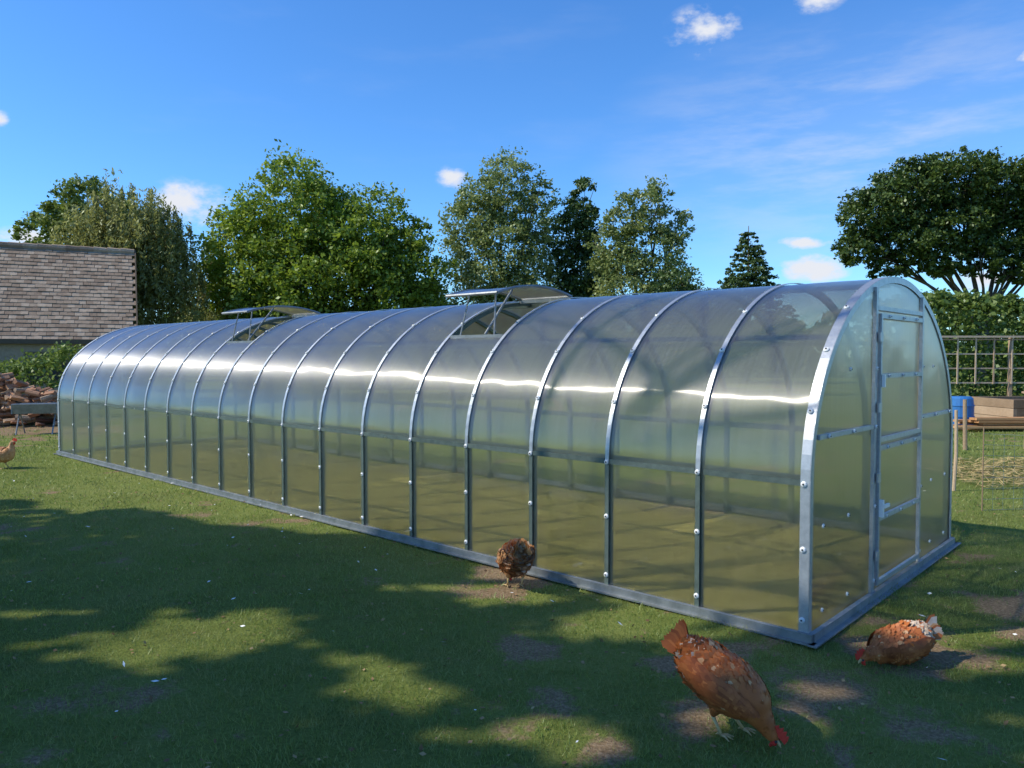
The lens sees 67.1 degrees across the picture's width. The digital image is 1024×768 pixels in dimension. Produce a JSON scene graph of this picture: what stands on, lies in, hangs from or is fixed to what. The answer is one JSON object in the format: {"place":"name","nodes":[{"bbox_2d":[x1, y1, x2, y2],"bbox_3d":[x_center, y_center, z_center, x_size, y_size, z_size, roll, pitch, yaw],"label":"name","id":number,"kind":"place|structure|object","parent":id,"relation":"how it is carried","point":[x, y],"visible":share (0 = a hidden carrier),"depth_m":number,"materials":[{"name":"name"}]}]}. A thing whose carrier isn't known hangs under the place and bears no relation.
{"place":"outdoors","nodes":[
{"label":"outdoors","id":0,"kind":"place"},
{"bbox_2d":[0,357,1023,767],"bbox_3d":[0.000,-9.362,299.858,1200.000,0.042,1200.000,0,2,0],"label":"ground","id":1,"kind":"structure","parent":0,"point":[762,395],"depth_m":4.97,"materials":[{"name":"green plant"}]},
{"bbox_2d":[0,438,16,468],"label":"hen","id":2,"kind":"object","parent":1,"relation":"on","point":[7,454],"visible":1,"depth_m":10.74,"materials":[{"name":"beige"}]},
{"bbox_2d":[11,403,63,434],"bbox_3d":[-9.600,0.703,15.636,0.840,0.626,0.464,0,2,-11],"label":"feed trough","id":3,"kind":"object","parent":1,"relation":"on","point":[19,409],"visible":0.84,"depth_m":15.47,"materials":[{"name":"grey metal"}]},
{"bbox_2d":[0,340,85,398],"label":"hedge","id":4,"kind":"object","parent":1,"relation":"on","point":[45,360],"visible":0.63,"depth_m":19.73,"materials":[{"name":"green plant"}]},
{"bbox_2d":[0,372,93,425],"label":"log pile","id":5,"kind":"object","parent":1,"relation":"on","point":[11,391],"visible":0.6,"depth_m":17.43,"materials":[{"name":"brown wood"}]},
{"bbox_2d":[0,269,125,407],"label":"walls","id":6,"kind":"structure","parent":1,"relation":"on","point":[7,351],"depth_m":23.27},
{"bbox_2d":[28,354,65,379],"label":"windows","id":7,"kind":"structure","parent":6,"relation":"attached to","point":[53,373],"depth_m":22.76,"materials":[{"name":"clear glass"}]},
{"bbox_2d":[0,241,136,339],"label":"roof","id":8,"kind":"structure","parent":6,"relation":"on","point":[33,304],"depth_m":24.12,"materials":[{"name":"tile"}]},
{"bbox_2d":[0,250,137,382],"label":"fascia and frames","id":9,"kind":"structure","parent":6,"relation":"attached to","point":[38,341],"depth_m":22.75,"materials":[{"name":"wood"}]},
{"bbox_2d":[8,173,147,257],"bbox_3d":[-18.589,-4.307,33.852,6.690,9.499,4.106,0,2,0],"label":"ash tree","id":10,"kind":"object","parent":1,"relation":"on","point":[53,210],"visible":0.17,"depth_m":32.69,"materials":[{"name":"green plant"}]},
{"bbox_2d":[46,167,255,398],"bbox_3d":[-12.648,-3.530,28.639,7.523,8.327,5.173,-2,3,-43],"label":"willow tree","id":11,"kind":"object","parent":1,"relation":"on","point":[155,239],"visible":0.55,"depth_m":27.19,"materials":[{"name":"green plant"}]},
{"bbox_2d":[189,139,458,395],"bbox_3d":[-7.143,-4.241,29.520,10.379,9.684,7.028,0,2,0],"label":"lime tree","id":12,"kind":"object","parent":1,"relation":"on","point":[284,272],"visible":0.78,"depth_m":28.50,"materials":[{"name":"green plant"}]},
{"bbox_2d":[230,326,706,389],"bbox_3d":[-2.010,-1.351,36.651,22.246,3.218,2.909,0,2,0],"label":"hedge","id":13,"kind":"object","parent":1,"relation":"on","point":[614,361],"visible":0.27,"depth_m":35.91,"materials":[{"name":"green plant"}]},
{"bbox_2d":[431,145,578,393],"bbox_3d":[-0.451,-4.637,31.826,6.388,10.307,4.206,0,2,0],"label":"birch tree","id":14,"kind":"object","parent":1,"relation":"on","point":[478,234],"visible":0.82,"depth_m":31.24,"materials":[{"name":"green plant"}]},
{"bbox_2d":[53,277,960,648],"bbox_3d":[-1.792,0.146,9.354,12.160,2.187,3.140,2,3,42],"label":"greenhouse","id":15,"kind":"object","parent":1,"relation":"on","point":[805,633],"visible":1,"depth_m":6.67,"materials":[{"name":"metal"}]},
{"bbox_2d":[0,489,1023,767],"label":"fallen leaves","id":16,"kind":"object","parent":1,"relation":"on","point":[502,617],"visible":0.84,"depth_m":4.44,"materials":[{"name":"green plant"}]},
{"bbox_2d":[11,476,1016,759],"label":"feathers","id":17,"kind":"object","parent":1,"relation":"on","point":[511,592],"visible":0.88,"depth_m":5.08},
{"bbox_2d":[496,537,534,586],"bbox_3d":[0.022,1.194,5.261,0.258,0.388,0.468,0,2,-12],"label":"hen","id":18,"kind":"object","parent":1,"relation":"on","point":[515,557],"visible":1,"depth_m":5.12,"materials":[{"name":"brown"}]},
{"bbox_2d":[124,297,1023,377],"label":"distant hedgerow","id":19,"kind":"object","parent":1,"relation":"on","point":[824,326],"visible":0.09,"depth_m":55.87,"materials":[{"name":"green plant"}]},
{"bbox_2d":[527,176,624,392],"bbox_3d":[2.816,-4.170,32.920,4.532,9.293,4.030,0,2,0],"label":"cypress tree","id":20,"kind":"object","parent":1,"relation":"on","point":[578,281],"visible":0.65,"depth_m":32.31,"materials":[{"name":"green plant"}]},
{"bbox_2d":[583,174,710,395],"bbox_3d":[5.228,-3.741,29.923,4.938,8.654,3.634,0,2,0],"label":"poplar tree","id":21,"kind":"object","parent":1,"relation":"on","point":[627,255],"visible":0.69,"depth_m":29.62,"materials":[{"name":"green plant"}]},
{"bbox_2d":[615,255,733,398],"bbox_3d":[6.028,-2.053,28.518,4.517,5.384,3.244,0,2,0],"label":"holly tree","id":22,"kind":"object","parent":1,"relation":"on","point":[703,308],"visible":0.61,"depth_m":28.35,"materials":[{"name":"green plant"}]},
{"bbox_2d":[662,287,723,379],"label":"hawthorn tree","id":23,"kind":"object","parent":1,"relation":"on","point":[711,304],"visible":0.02,"depth_m":49.53,"materials":[{"name":"green plant"}]},
{"bbox_2d":[661,619,788,747],"bbox_3d":[0.898,1.244,3.239,0.531,0.439,0.280,2,3,38],"label":"hen","id":24,"kind":"object","parent":1,"relation":"on","point":[717,677],"visible":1,"depth_m":3.16,"materials":[{"name":"brown"}]},
{"bbox_2d":[673,226,819,382],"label":"spruce tree","id":25,"kind":"object","parent":1,"relation":"on","point":[756,277],"visible":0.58,"depth_m":44.05,"materials":[{"name":"green plant"}]},
{"bbox_2d":[855,614,943,665],"bbox_3d":[1.975,1.325,3.972,0.530,0.240,0.239,-1,2,-20],"label":"hen","id":26,"kind":"object","parent":1,"relation":"on","point":[902,642],"visible":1,"depth_m":3.90,"materials":[{"name":"brown"}]},
{"bbox_2d":[830,145,1023,385],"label":"oak tree","id":27,"kind":"object","parent":1,"relation":"on","point":[985,197],"visible":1,"depth_m":38.80,"materials":[{"name":"green plant"}]},
{"bbox_2d":[882,287,1023,401],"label":"hedge","id":28,"kind":"object","parent":1,"relation":"on","point":[1009,307],"visible":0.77,"depth_m":25.93,"materials":[{"name":"green plant"}]},
{"bbox_2d":[952,410,957,490],"bbox_3d":[5.160,0.778,8.984,0.060,0.951,0.040,0,2,0],"label":"wooden stake","id":29,"kind":"object","parent":1,"relation":"on","point":[955,449],"visible":0.95,"depth_m":8.97,"materials":[{"name":"beige wood"}]},
{"bbox_2d":[893,456,1023,487],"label":"dry straw","id":30,"kind":"object","parent":1,"relation":"on","point":[977,471],"visible":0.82,"depth_m":10.44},
{"bbox_2d":[952,396,974,423],"bbox_3d":[10.200,0.611,17.534,0.550,0.660,0.550,0,2,0],"label":"blue barrel","id":31,"kind":"object","parent":1,"relation":"on","point":[957,402],"visible":0.54,"depth_m":17.32,"materials":[{"name":"plastic"}]},
{"bbox_2d":[963,399,966,449],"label":"fence posts","id":32,"kind":"object","parent":1,"relation":"on","point":[965,424],"visible":0.93,"depth_m":12.91,"materials":[{"name":"beige wood"}]},
{"bbox_2d":[917,336,1023,416],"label":"trellis fence","id":33,"kind":"object","parent":1,"relation":"on","point":[1010,368],"visible":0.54,"depth_m":20.00,"materials":[{"name":"brown wood"}]},
{"bbox_2d":[953,417,1023,429],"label":"plank stack","id":34,"kind":"object","parent":1,"relation":"on","point":[1002,423],"visible":0.76,"depth_m":16.04,"materials":[{"name":"brown wood"}]},
{"bbox_2d":[971,396,1023,416],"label":"raised bed","id":35,"kind":"object","parent":1,"relation":"on","point":[998,406],"visible":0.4,"depth_m":17.86,"materials":[{"name":"wood"}]},
{"bbox_2d":[981,427,1023,510],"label":"net fence","id":36,"kind":"object","parent":1,"relation":"on","point":[983,466],"visible":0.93,"depth_m":7.81,"materials":[{"name":"metal"}]},
{"bbox_2d":[0,0,1023,356],"label":"sky","id":37,"kind":"structure","parent":0,"point":[758,115],"materials":[{"name":"blue"}]}
]}

